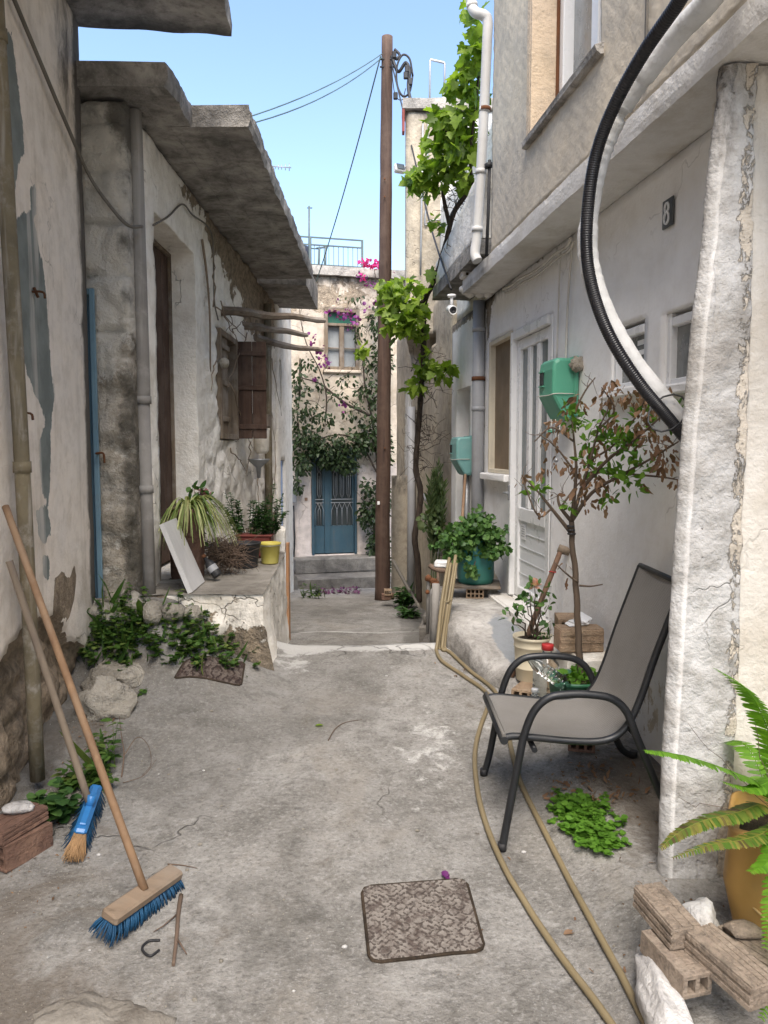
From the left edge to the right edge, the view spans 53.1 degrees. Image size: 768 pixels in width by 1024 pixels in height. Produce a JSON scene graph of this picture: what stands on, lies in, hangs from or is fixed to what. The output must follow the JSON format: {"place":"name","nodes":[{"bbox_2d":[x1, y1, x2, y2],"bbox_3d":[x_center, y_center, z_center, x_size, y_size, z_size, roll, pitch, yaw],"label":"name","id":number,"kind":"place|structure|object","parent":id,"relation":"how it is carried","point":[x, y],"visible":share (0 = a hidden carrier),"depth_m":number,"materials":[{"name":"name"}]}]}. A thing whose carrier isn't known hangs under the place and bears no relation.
{"place":"outdoors","nodes":[
{"label":"outdoors","id":0,"kind":"place"},
{"bbox_2d":[78,0,493,269],"label":"sky","id":1,"kind":"structure","parent":0,"point":[278,52],"materials":[{"name":"blue"}]},
{"bbox_2d":[0,579,767,1023],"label":"street","id":2,"kind":"structure","parent":0,"point":[378,797],"depth_m":3.15,"materials":[{"name":"concrete"}]},
{"bbox_2d":[0,821,52,872],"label":"brick","id":3,"kind":"object","parent":2,"relation":"on","point":[26,846],"visible":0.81,"depth_m":3.09,"materials":[{"name":"brick"}]},
{"bbox_2d":[0,801,48,845],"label":"brick","id":4,"kind":"object","parent":3,"relation":"on","point":[13,827],"visible":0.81,"depth_m":3.10,"materials":[{"name":"ceramic"}]},
{"bbox_2d":[1,800,34,814],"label":"pale stone","id":5,"kind":"object","parent":4,"relation":"on","point":[18,807],"visible":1,"depth_m":3.13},
{"bbox_2d":[26,777,81,823],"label":"weed clump","id":6,"kind":"object","parent":2,"relation":"on","point":[61,807],"visible":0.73,"depth_m":3.35,"materials":[{"name":"green plant"}]},
{"bbox_2d":[6,560,105,862],"bbox_3d":[-1.408,0.807,3.203,0.385,1.173,0.462,-1,5,-11],"label":"broom","id":7,"kind":"object","parent":2,"relation":"on","point":[82,827],"visible":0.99,"depth_m":3.30,"materials":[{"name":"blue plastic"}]},
{"bbox_2d":[51,718,123,791],"bbox_3d":[-1.414,1.180,3.734,0.340,0.253,0.389,0,5,0],"label":"weed clump","id":8,"kind":"object","parent":2,"relation":"on","point":[70,778],"visible":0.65,"depth_m":3.71,"materials":[{"name":"green plant"}]},
{"bbox_2d":[2,504,184,947],"bbox_3d":[-1.278,0.725,2.950,1.020,1.456,0.394,3,5,29],"label":"broom","id":9,"kind":"object","parent":2,"relation":"on","point":[126,910],"visible":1,"depth_m":2.86,"materials":[{"name":"brown wood"}]},
{"bbox_2d":[29,992,176,1023],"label":"foreground rock","id":10,"kind":"object","parent":2,"relation":"on","point":[90,1008],"visible":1,"depth_m":2.28,"materials":[{"name":"stone"}]},
{"bbox_2d":[78,675,136,721],"bbox_3d":[-1.550,1.076,4.319,0.342,0.336,0.285,0,5,0],"label":"boulder","id":11,"kind":"object","parent":2,"relation":"on","point":[103,697],"visible":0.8,"depth_m":4.22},
{"bbox_2d":[80,659,144,690],"bbox_3d":[-1.598,1.028,4.587,0.351,0.269,0.363,1,5,11],"label":"flat stone","id":12,"kind":"object","parent":2,"relation":"on","point":[132,676],"visible":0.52,"depth_m":4.50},
{"bbox_2d":[0,0,231,809],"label":"plaster house","id":13,"kind":"structure","parent":2,"relation":"on","point":[45,474],"depth_m":3.92,"materials":[{"name":"paint"}]},
{"bbox_2d":[12,0,143,228],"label":"slack cable","id":14,"kind":"object","parent":13,"relation":"attached to","point":[48,81],"visible":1,"depth_m":4.10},
{"bbox_2d":[76,574,179,670],"bbox_3d":[-1.581,0.699,4.731,0.754,0.625,0.538,1,5,14],"label":"weed clump","id":15,"kind":"object","parent":2,"relation":"on","point":[124,641],"visible":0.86,"depth_m":4.68,"materials":[{"name":"green plant"}]},
{"bbox_2d":[119,716,156,782],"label":"dead weed","id":16,"kind":"object","parent":2,"relation":"on","point":[124,753],"visible":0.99,"depth_m":3.87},
{"bbox_2d":[91,590,202,626],"bbox_3d":[-1.365,0.653,5.021,1.143,0.339,0.468,-4,6,-39],"label":"rubble heap","id":17,"kind":"object","parent":2,"relation":"on","point":[153,611],"visible":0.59,"depth_m":4.78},
{"bbox_2d":[141,939,159,956],"bbox_3d":[-0.796,1.488,2.622,0.071,0.012,0.086,0,5,0],"label":"black clip","id":18,"kind":"object","parent":2,"relation":"on","point":[147,954],"visible":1,"depth_m":2.61,"materials":[{"name":"plastic"}]},
{"bbox_2d":[153,893,186,966],"bbox_3d":[-0.756,1.468,2.706,0.109,0.044,0.358,-1,5,-17],"label":"stick","id":19,"kind":"object","parent":2,"relation":"on","point":[177,915],"visible":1,"depth_m":2.71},
{"bbox_2d":[76,61,312,670],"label":"stone house","id":20,"kind":"structure","parent":2,"relation":"on","point":[175,173],"depth_m":5.35,"materials":[{"name":"concrete"}]},
{"bbox_2d":[86,288,105,597],"bbox_3d":[-2.004,-0.202,4.876,0.532,2.380,0.168,0,5,0],"label":"door","id":21,"kind":"structure","parent":20,"relation":"in","point":[92,354],"depth_m":4.85,"materials":[{"name":"blue paint"}]},
{"bbox_2d":[153,239,175,563],"bbox_3d":[-1.810,-0.821,5.935,0.080,2.565,1.113,0,5,0],"label":"door","id":22,"kind":"structure","parent":20,"relation":"in","point":[163,278],"depth_m":6.31,"materials":[{"name":"brown wood"}]},
{"bbox_2d":[159,518,204,593],"bbox_3d":[-1.390,0.291,5.280,0.240,0.470,0.421,0,5,0],"label":"tile board","id":23,"kind":"object","parent":20,"relation":"on","point":[192,578],"visible":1,"depth_m":5.20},
{"bbox_2d":[158,495,242,578],"bbox_3d":[-1.341,0.179,5.670,0.560,0.620,0.755,0,5,0],"label":"spider plant","id":24,"kind":"object","parent":20,"relation":"on","point":[191,515],"visible":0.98,"depth_m":5.54,"materials":[{"name":"green plant"}]},
{"bbox_2d":[186,480,215,545],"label":"hydrangea","id":25,"kind":"object","parent":20,"relation":"on","point":[205,491],"visible":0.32,"depth_m":5.92,"materials":[{"name":"green plant"}]},
{"bbox_2d":[201,554,221,578],"bbox_3d":[-1.250,0.394,5.561,0.155,0.181,0.074,1,5,12],"label":"bottle","id":26,"kind":"object","parent":20,"relation":"on","point":[212,568],"visible":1,"depth_m":5.53,"materials":[{"name":"black glass"}]},
{"bbox_2d":[219,357,228,368],"bbox_3d":[-1.511,-1.403,7.250,0.096,0.108,0.116,0,5,0],"label":"hung stone","id":27,"kind":"object","parent":20,"relation":"hanging from","point":[224,362],"visible":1,"depth_m":7.21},
{"bbox_2d":[204,519,259,575],"bbox_3d":[-1.221,0.266,5.880,0.516,0.412,0.604,4,6,39],"label":"dry twig bundle","id":28,"kind":"object","parent":20,"relation":"on","point":[226,555],"visible":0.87,"depth_m":5.82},
{"bbox_2d":[215,327,266,439],"bbox_3d":[-1.475,-1.261,7.756,0.450,1.050,0.895,0,5,0],"label":"window","id":29,"kind":"structure","parent":20,"relation":"in","point":[249,374],"depth_m":8.13,"materials":[{"name":"brown wood"}]},
{"bbox_2d":[201,239,281,501],"bbox_3d":[-1.523,-1.235,8.958,0.098,2.772,4.601,0,5,0],"label":"dry creeper","id":30,"kind":"object","parent":20,"relation":"attached to","point":[206,272],"visible":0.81,"depth_m":7.32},
{"bbox_2d":[231,540,260,568],"bbox_3d":[-1.110,0.345,6.198,0.236,0.205,0.236,0,5,0],"label":"bucket","id":31,"kind":"object","parent":20,"relation":"on","point":[252,545],"visible":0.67,"depth_m":6.12,"materials":[{"name":"black plastic"}]},
{"bbox_2d":[219,482,288,557],"bbox_3d":[-1.143,0.068,6.797,0.647,0.660,0.281,0,5,0],"label":"planter","id":32,"kind":"object","parent":20,"relation":"on","point":[261,518],"visible":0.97,"depth_m":6.78,"materials":[{"name":"plastic"}]},
{"bbox_2d":[248,459,269,477],"bbox_3d":[-1.450,-0.504,8.888,0.260,0.220,0.260,0,5,0],"label":"metal funnel","id":33,"kind":"object","parent":20,"relation":"attached to","point":[258,464],"visible":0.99,"depth_m":8.83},
{"bbox_2d":[254,428,269,453],"bbox_3d":[-1.470,-0.852,9.211,0.210,0.300,0.205,0,5,0],"label":"wall basin","id":34,"kind":"object","parent":20,"relation":"attached to","point":[261,446],"depth_m":9.14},
{"bbox_2d":[264,303,272,527],"bbox_3d":[-1.520,-1.163,10.089,0.095,3.103,0.200,0,5,0],"label":"wall pipe","id":35,"kind":"object","parent":20,"relation":"attached to","point":[268,464],"depth_m":10.05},
{"bbox_2d":[260,541,281,563],"bbox_3d":[-0.955,0.341,6.426,0.195,0.175,0.192,0,5,0],"label":"bucket","id":36,"kind":"object","parent":20,"relation":"on","point":[269,552],"visible":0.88,"depth_m":6.36,"materials":[{"name":"yellow plastic"}]},
{"bbox_2d":[221,306,325,322],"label":"wooden beam","id":37,"kind":"structure","parent":20,"relation":"attached to","point":[240,311],"depth_m":7.69,"materials":[{"name":"brown wood"}]},
{"bbox_2d":[242,322,307,336],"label":"wooden beam","id":38,"kind":"structure","parent":20,"relation":"attached to","point":[259,327],"depth_m":8.80,"materials":[{"name":"brown wood"}]},
{"bbox_2d":[253,333,323,351],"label":"wooden beam","id":39,"kind":"structure","parent":20,"relation":"attached to","point":[275,343],"depth_m":9.49,"materials":[{"name":"brown wood"}]},
{"bbox_2d":[143,587,260,676],"bbox_3d":[-1.122,0.743,4.926,0.674,0.559,0.756,0,5,0],"label":"weed clump","id":40,"kind":"object","parent":2,"relation":"on","point":[197,639],"visible":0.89,"depth_m":4.78,"materials":[{"name":"green plant"}]},
{"bbox_2d":[174,656,244,685],"bbox_3d":[-1.010,0.971,4.693,0.521,0.166,0.255,-5,6,-44],"label":"doormat","id":41,"kind":"object","parent":2,"relation":"on","point":[214,670],"visible":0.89,"depth_m":4.67,"materials":[{"name":"fabric"}]},
{"bbox_2d":[257,277,317,592],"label":"narrow house","id":42,"kind":"structure","parent":2,"relation":"on","point":[286,295],"depth_m":11.62,"materials":[{"name":"paint"}]},
{"bbox_2d":[300,582,324,597],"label":"weed clump","id":43,"kind":"object","parent":2,"relation":"on","point":[318,592],"visible":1,"depth_m":11.32,"materials":[{"name":"green plant"}]},
{"bbox_2d":[317,586,359,594],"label":"fallen petals","id":44,"kind":"object","parent":2,"relation":"on","point":[340,591],"visible":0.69,"depth_m":12.99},
{"bbox_2d":[291,265,404,589],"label":"end house","id":45,"kind":"structure","parent":2,"relation":"on","point":[329,541],"depth_m":14.75,"materials":[{"name":"concrete"}]},
{"bbox_2d":[307,206,311,255],"bbox_3d":[-1.429,-5.176,14.833,0.098,1.424,0.040,0,5,0],"label":"roof mast","id":46,"kind":"object","parent":45,"relation":"on","point":[308,207],"visible":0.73,"depth_m":14.79,"materials":[{"name":"metal"}]},
{"bbox_2d":[301,236,362,267],"bbox_3d":[-1.475,-4.931,14.692,2.222,0.673,0.055,-1,5,-14],"label":"roof railing","id":47,"kind":"object","parent":45,"relation":"on","point":[310,244],"visible":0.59,"depth_m":14.80,"materials":[{"name":"metal"}]},
{"bbox_2d":[311,452,356,554],"bbox_3d":[-0.973,-0.172,14.935,0.888,1.990,0.125,-1,5,-14],"label":"door","id":48,"kind":"structure","parent":45,"relation":"in","point":[333,496],"depth_m":14.95,"materials":[{"name":"blue paint"}]},
{"bbox_2d":[323,309,361,373],"bbox_3d":[-0.812,-3.262,14.714,0.747,1.194,0.180,-1,5,-14],"label":"window","id":49,"kind":"structure","parent":45,"relation":"in","point":[341,345],"depth_m":14.73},
{"bbox_2d":[291,258,396,572],"bbox_3d":[-0.753,-1.586,14.609,2.242,6.343,0.966,-1,5,-16],"label":"bougainvillea","id":50,"kind":"object","parent":45,"relation":"attached to","point":[362,440],"visible":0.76,"depth_m":14.49,"materials":[{"name":"green plant"}]},
{"bbox_2d":[10,601,724,974],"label":"leaf litter","id":51,"kind":"object","parent":2,"relation":"on","point":[566,783],"visible":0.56,"depth_m":3.52,"materials":[{"name":"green plant"}]},
{"bbox_2d":[0,589,738,1022],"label":"grit","id":52,"kind":"object","parent":2,"relation":"on","point":[214,851],"visible":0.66,"depth_m":3.02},
{"bbox_2d":[375,34,400,600],"bbox_3d":[0.047,-2.561,10.818,0.370,7.904,0.247,0,5,0],"label":"utility pole","id":53,"kind":"object","parent":2,"relation":"on","point":[382,534],"visible":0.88,"depth_m":10.79,"materials":[{"name":"brown wood"}]},
{"bbox_2d":[252,53,381,115],"bbox_3d":[-0.759,-4.644,8.305,0.014,2.823,4.739,1,5,18],"label":"overhead wire","id":54,"kind":"object","parent":53,"relation":"attached to","point":[316,90],"visible":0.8,"depth_m":8.29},
{"bbox_2d":[256,57,382,122],"bbox_3d":[-0.764,-4.606,8.308,0.014,2.798,4.742,2,5,18],"label":"overhead wire","id":55,"kind":"object","parent":53,"relation":"attached to","point":[318,98],"visible":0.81,"depth_m":8.40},
{"bbox_2d":[316,56,380,281],"bbox_3d":[-0.650,-5.228,12.320,0.020,2.246,3.806,-2,5,-18],"label":"overhead wire","id":56,"kind":"object","parent":53,"relation":"attached to","point":[351,163],"visible":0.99,"depth_m":11.78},
{"bbox_2d":[390,55,411,97],"bbox_3d":[0.281,-5.742,10.294,0.116,0.892,0.532,-3,6,-36],"label":"service cable","id":57,"kind":"object","parent":53,"relation":"attached to","point":[400,71],"visible":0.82,"depth_m":10.28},
{"bbox_2d":[391,51,413,99],"bbox_3d":[0.224,-5.829,10.287,0.327,0.627,0.164,2,5,21],"label":"cable coil","id":58,"kind":"object","parent":57,"relation":"hanging from","point":[405,76],"visible":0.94,"depth_m":10.27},
{"bbox_2d":[390,60,451,289],"bbox_3d":[0.368,-4.026,8.534,0.082,3.908,4.190,-1,5,-7],"label":"service cable","id":59,"kind":"object","parent":53,"relation":"attached to","point":[444,269],"visible":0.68,"depth_m":7.96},
{"bbox_2d":[391,475,406,597],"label":"boundary wall","id":60,"kind":"structure","parent":2,"relation":"on","point":[398,520],"depth_m":11.50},
{"bbox_2d":[392,559,420,607],"bbox_3d":[0.302,0.827,8.910,0.161,0.339,1.635,-1,5,-9],"label":"sloping pipe","id":61,"kind":"object","parent":2,"relation":"on","point":[406,585],"visible":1,"depth_m":9.37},
{"bbox_2d":[392,581,421,618],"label":"weed clump","id":62,"kind":"object","parent":2,"relation":"on","point":[403,597],"visible":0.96,"depth_m":10.26,"materials":[{"name":"green plant"}]},
{"bbox_2d":[353,0,492,602],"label":"grape vine","id":63,"kind":"object","parent":2,"relation":"on","point":[455,138],"visible":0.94,"depth_m":6.72,"materials":[{"name":"green plant"}]},
{"bbox_2d":[361,878,484,963],"bbox_3d":[0.135,1.466,2.775,0.426,0.054,0.402,-1,5,-7],"label":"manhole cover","id":64,"kind":"object","parent":2,"relation":"on","point":[414,920],"visible":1,"depth_m":2.75,"materials":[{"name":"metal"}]},
{"bbox_2d":[419,611,429,642],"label":"side stairs","id":65,"kind":"structure","parent":2,"relation":"on","point":[423,636],"depth_m":6.89,"materials":[{"name":"concrete"}]},
{"bbox_2d":[416,457,449,589],"bbox_3d":[0.537,0.174,7.997,0.318,1.512,0.463,3,5,30],"label":"potted plant","id":66,"kind":"object","parent":2,"relation":"on","point":[433,515],"visible":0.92,"depth_m":7.94,"materials":[{"name":"green plant"}]},
{"bbox_2d":[396,97,492,610],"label":"render house","id":67,"kind":"structure","parent":2,"relation":"on","point":[421,255],"depth_m":9.17,"materials":[{"name":"paint"}]},
{"bbox_2d":[393,163,405,173],"bbox_3d":[0.242,-4.106,9.156,0.311,0.180,0.132,-5,6,-45],"label":"floodlight","id":68,"kind":"object","parent":67,"relation":"attached to","point":[398,168],"visible":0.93,"depth_m":9.07,"materials":[{"name":"white plastic"}]},
{"bbox_2d":[429,58,445,97],"bbox_3d":[0.642,-5.066,9.223,0.213,0.728,0.060,0,5,0],"label":"vent pipe","id":69,"kind":"object","parent":67,"relation":"on","point":[438,61],"visible":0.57,"depth_m":9.20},
{"bbox_2d":[438,563,457,649],"bbox_3d":[0.459,0.677,5.539,0.076,0.594,0.318,2,5,20],"label":"hose loop","id":70,"kind":"object","parent":2,"relation":"on","point":[446,590],"visible":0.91,"depth_m":5.51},
{"bbox_2d":[435,557,615,1023],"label":"garden hose","id":71,"kind":"object","parent":2,"relation":"on","point":[605,1015],"visible":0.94,"depth_m":3.04,"materials":[{"name":"rubber"}]},
{"bbox_2d":[441,554,644,1023],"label":"garden hose","id":72,"kind":"object","parent":2,"relation":"on","point":[618,969],"visible":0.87,"depth_m":3.02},
{"bbox_2d":[532,642,559,696],"bbox_3d":[0.888,0.930,4.208,0.155,0.422,0.150,0,5,0],"label":"water bottle","id":73,"kind":"object","parent":2,"relation":"on","point":[540,683],"visible":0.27,"depth_m":4.16,"materials":[{"name":"clear plastic"}]},
{"bbox_2d":[480,563,671,851],"bbox_3d":[0.851,0.817,3.417,0.765,1.115,0.621,0,5,0],"label":"garden chair","id":74,"kind":"object","parent":2,"relation":"on","point":[604,707],"visible":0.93,"depth_m":3.36,"materials":[{"name":"black metal"}]},
{"bbox_2d":[568,745,594,753],"bbox_3d":[1.000,1.127,3.883,0.132,0.101,0.212,1,5,15],"label":"brick","id":75,"kind":"object","parent":2,"relation":"on","point":[584,748],"visible":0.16,"depth_m":3.79,"materials":[{"name":"brick"}]},
{"bbox_2d":[546,788,631,854],"bbox_3d":[0.871,1.306,3.280,0.341,0.098,0.544,0,5,0],"label":"clover clump","id":76,"kind":"object","parent":2,"relation":"on","point":[595,829],"visible":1,"depth_m":3.24,"materials":[{"name":"green plant"}]},
{"bbox_2d":[514,373,683,692],"bbox_3d":[1.107,0.242,3.739,0.962,1.873,0.428,4,6,44],"label":"potted tree","id":77,"kind":"object","parent":2,"relation":"on","point":[576,675],"visible":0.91,"depth_m":3.79,"materials":[{"name":"green plant"}]},
{"bbox_2d":[528,659,570,690],"bbox_3d":[0.829,0.818,3.912,0.243,0.176,0.072,2,5,18],"label":"water bottle","id":78,"kind":"object","parent":77,"relation":"on","point":[551,675],"visible":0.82,"depth_m":3.88,"materials":[{"name":"clear plastic"}]},
{"bbox_2d":[450,0,767,878],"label":"white house","id":79,"kind":"structure","parent":2,"relation":"on","point":[682,234],"depth_m":3.60,"materials":[{"name":"paint"}]},
{"bbox_2d":[446,294,457,314],"bbox_3d":[0.569,-1.736,6.439,0.076,0.181,0.153,0,5,-6],"label":"security camera","id":80,"kind":"object","parent":79,"relation":"attached to","point":[451,308],"visible":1,"depth_m":6.40,"materials":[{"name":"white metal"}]},
{"bbox_2d":[449,436,471,474],"bbox_3d":[0.746,-0.550,7.457,0.181,0.378,0.324,-1,5,-7],"label":"meter box","id":81,"kind":"object","parent":79,"relation":"attached to","point":[460,453],"visible":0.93,"depth_m":7.31,"materials":[{"name":"green plastic"}]},
{"bbox_2d":[463,475,468,517],"bbox_3d":[0.788,0.068,7.499,0.049,0.862,0.118,-2,5,-20],"label":"meter conduit","id":82,"kind":"object","parent":79,"relation":"attached to","point":[466,510],"visible":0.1,"depth_m":7.43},
{"bbox_2d":[503,313,553,617],"bbox_3d":[1.082,-0.332,5.600,0.213,2.044,0.887,-1,5,-7],"label":"door","id":83,"kind":"structure","parent":79,"relation":"in","point":[532,344],"depth_m":5.69,"materials":[{"name":"wood"}]},
{"bbox_2d":[537,356,578,420],"bbox_3d":[1.074,-0.762,4.772,0.176,0.384,0.294,-1,5,-7],"label":"meter box","id":84,"kind":"object","parent":79,"relation":"attached to","point":[558,379],"visible":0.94,"depth_m":4.64,"materials":[{"name":"green plastic"}]},
{"bbox_2d":[521,0,603,149],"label":"upper window","id":85,"kind":"structure","parent":79,"relation":"in","point":[579,46],"depth_m":4.48,"materials":[{"name":"white metal"}]},
{"bbox_2d":[568,356,583,372],"bbox_3d":[1.152,-0.885,4.604,0.090,0.099,0.072,0,5,0],"label":"mortar lump","id":86,"kind":"object","parent":79,"relation":"attached to","point":[575,364],"visible":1,"depth_m":4.58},
{"bbox_2d":[599,323,644,400],"bbox_3d":[1.293,-0.783,4.000,0.174,0.378,0.460,-1,5,-7],"label":"window","id":87,"kind":"structure","parent":79,"relation":"in","point":[637,333],"depth_m":3.97,"materials":[{"name":"white metal"}]},
{"bbox_2d":[580,0,687,442],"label":"corrugated conduit","id":88,"kind":"object","parent":79,"relation":"attached to","point":[646,48],"visible":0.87,"depth_m":3.00,"materials":[{"name":"plastic"}]},
{"bbox_2d":[577,0,723,432],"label":"lagged pipe","id":89,"kind":"object","parent":79,"relation":"attached to","point":[692,18],"visible":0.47,"depth_m":2.97,"materials":[{"name":"white plastic"}]},
{"bbox_2d":[665,311,691,395],"bbox_3d":[1.360,-0.717,3.450,0.177,0.383,0.402,-1,5,-7],"label":"window","id":90,"kind":"structure","parent":79,"relation":"in","point":[679,324],"depth_m":3.52,"materials":[{"name":"wood"}]},
{"bbox_2d":[634,946,693,1023],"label":"rock","id":91,"kind":"object","parent":2,"relation":"on","point":[659,999],"visible":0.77,"depth_m":2.19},
{"bbox_2d":[640,929,711,999],"bbox_3d":[0.865,1.336,2.285,0.096,0.078,0.213,-1,5,-15],"label":"brick","id":92,"kind":"object","parent":91,"relation":"on","point":[686,975],"visible":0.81,"depth_m":2.22,"materials":[{"name":"brick"}]},
{"bbox_2d":[633,882,700,949],"bbox_3d":[0.872,1.247,2.378,0.100,0.089,0.220,-1,5,-13],"label":"brick","id":93,"kind":"object","parent":92,"relation":"on","point":[666,915],"visible":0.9,"depth_m":2.35,"materials":[{"name":"ceramic"}]},
{"bbox_2d":[684,922,767,1011],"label":"brick","id":94,"kind":"object","parent":92,"relation":"on","point":[738,973],"visible":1,"depth_m":2.16,"materials":[{"name":"brick"}]},
{"bbox_2d":[682,897,719,926],"bbox_3d":[1.007,1.304,2.445,0.122,0.134,0.151,0,5,0],"label":"white stone","id":95,"kind":"object","parent":2,"relation":"on","point":[701,910],"visible":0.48,"depth_m":2.42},
{"bbox_2d":[644,668,767,1021],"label":"fern pot","id":96,"kind":"object","parent":2,"relation":"on","point":[743,817],"visible":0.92,"depth_m":2.45,"materials":[{"name":"plastic"}]},
{"bbox_2d":[718,923,767,967],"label":"brick","id":97,"kind":"object","parent":2,"relation":"on","point":[755,949],"visible":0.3,"depth_m":2.27,"materials":[{"name":"brick"}]},
{"bbox_2d":[722,919,764,939],"bbox_3d":[1.085,1.262,2.320,0.119,0.044,0.077,0,5,0],"label":"broken stone","id":98,"kind":"object","parent":97,"relation":"on","point":[744,929],"visible":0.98,"depth_m":2.30,"materials":[{"name":"stone"}]},
{"bbox_2d":[428,586,520,693],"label":"pavement","id":99,"kind":"structure","parent":0,"point":[480,641],"depth_m":5.28,"materials":[{"name":"concrete"}]},
{"bbox_2d":[425,560,446,642],"bbox_3d":[0.414,0.684,5.897,0.181,0.583,0.513,1,5,9],"label":"tap post","id":100,"kind":"object","parent":99,"relation":"on","point":[438,566],"visible":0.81,"depth_m":5.76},
{"bbox_2d":[466,589,483,598],"bbox_3d":[0.740,0.647,6.232,0.141,0.081,0.191,1,5,8],"label":"brick","id":101,"kind":"object","parent":99,"relation":"on","point":[474,593],"visible":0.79,"depth_m":6.14,"materials":[{"name":"brick"}]},
{"bbox_2d":[454,578,500,589],"bbox_3d":[0.746,0.586,6.269,0.402,0.026,0.345,1,5,7],"label":"support board","id":102,"kind":"object","parent":101,"relation":"on","point":[495,584],"visible":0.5,"depth_m":6.12,"materials":[{"name":"brown wood"}]},
{"bbox_2d":[427,504,512,584],"bbox_3d":[0.702,0.265,6.111,0.566,0.643,0.536,-2,5,-22],"label":"geranium barrel","id":103,"kind":"object","parent":102,"relation":"on","point":[471,540],"visible":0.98,"depth_m":6.08,"materials":[{"name":"plant"}]},
{"bbox_2d":[461,474,466,521],"bbox_3d":[0.674,-0.011,6.570,0.026,0.611,0.725,1,5,9],"label":"wooden stick","id":104,"kind":"object","parent":103,"relation":"in","point":[463,496],"visible":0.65,"depth_m":6.69,"materials":[{"name":"brown wood"}]},
{"bbox_2d":[511,681,531,695],"bbox_3d":[0.860,1.059,4.519,0.162,0.071,0.201,3,5,30],"label":"brick","id":105,"kind":"object","parent":99,"relation":"on","point":[522,688],"visible":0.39,"depth_m":4.47,"materials":[{"name":"brick"}]},
{"bbox_2d":[499,575,556,682],"bbox_3d":[0.899,0.695,4.571,0.320,0.658,0.388,3,5,32],"label":"rose bucket","id":106,"kind":"object","parent":99,"relation":"on","point":[524,643],"visible":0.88,"depth_m":4.56,"materials":[{"name":"beige plastic"}]},
{"bbox_2d":[511,544,569,677],"bbox_3d":[0.969,0.612,4.811,0.464,0.806,0.083,-2,5,-25],"label":"mattock","id":107,"kind":"object","parent":99,"relation":"on","point":[563,550],"visible":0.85,"depth_m":4.82,"materials":[{"name":"grey wood"}]},
{"bbox_2d":[548,636,604,671],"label":"stone plinth","id":108,"kind":"structure","parent":99,"relation":"on","point":[593,659],"depth_m":4.16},
{"bbox_2d":[553,624,603,652],"bbox_3d":[1.075,0.696,4.239,0.249,0.131,0.132,0,5,-4],"label":"brick","id":109,"kind":"object","parent":108,"relation":"on","point":[592,638],"visible":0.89,"depth_m":4.18,"materials":[{"name":"ceramic"}]},
{"bbox_2d":[554,612,573,623],"bbox_3d":[1.075,0.673,4.499,0.132,0.130,0.201,0,5,6],"label":"brick","id":110,"kind":"object","parent":109,"relation":"on","point":[561,617],"visible":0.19,"depth_m":4.48,"materials":[{"name":"brick"}]},
{"bbox_2d":[565,612,591,626],"bbox_3d":[1.089,0.600,4.269,0.172,0.060,0.108,-3,5,-32],"label":"rock","id":111,"kind":"object","parent":109,"relation":"on","point":[585,619],"visible":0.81,"depth_m":4.26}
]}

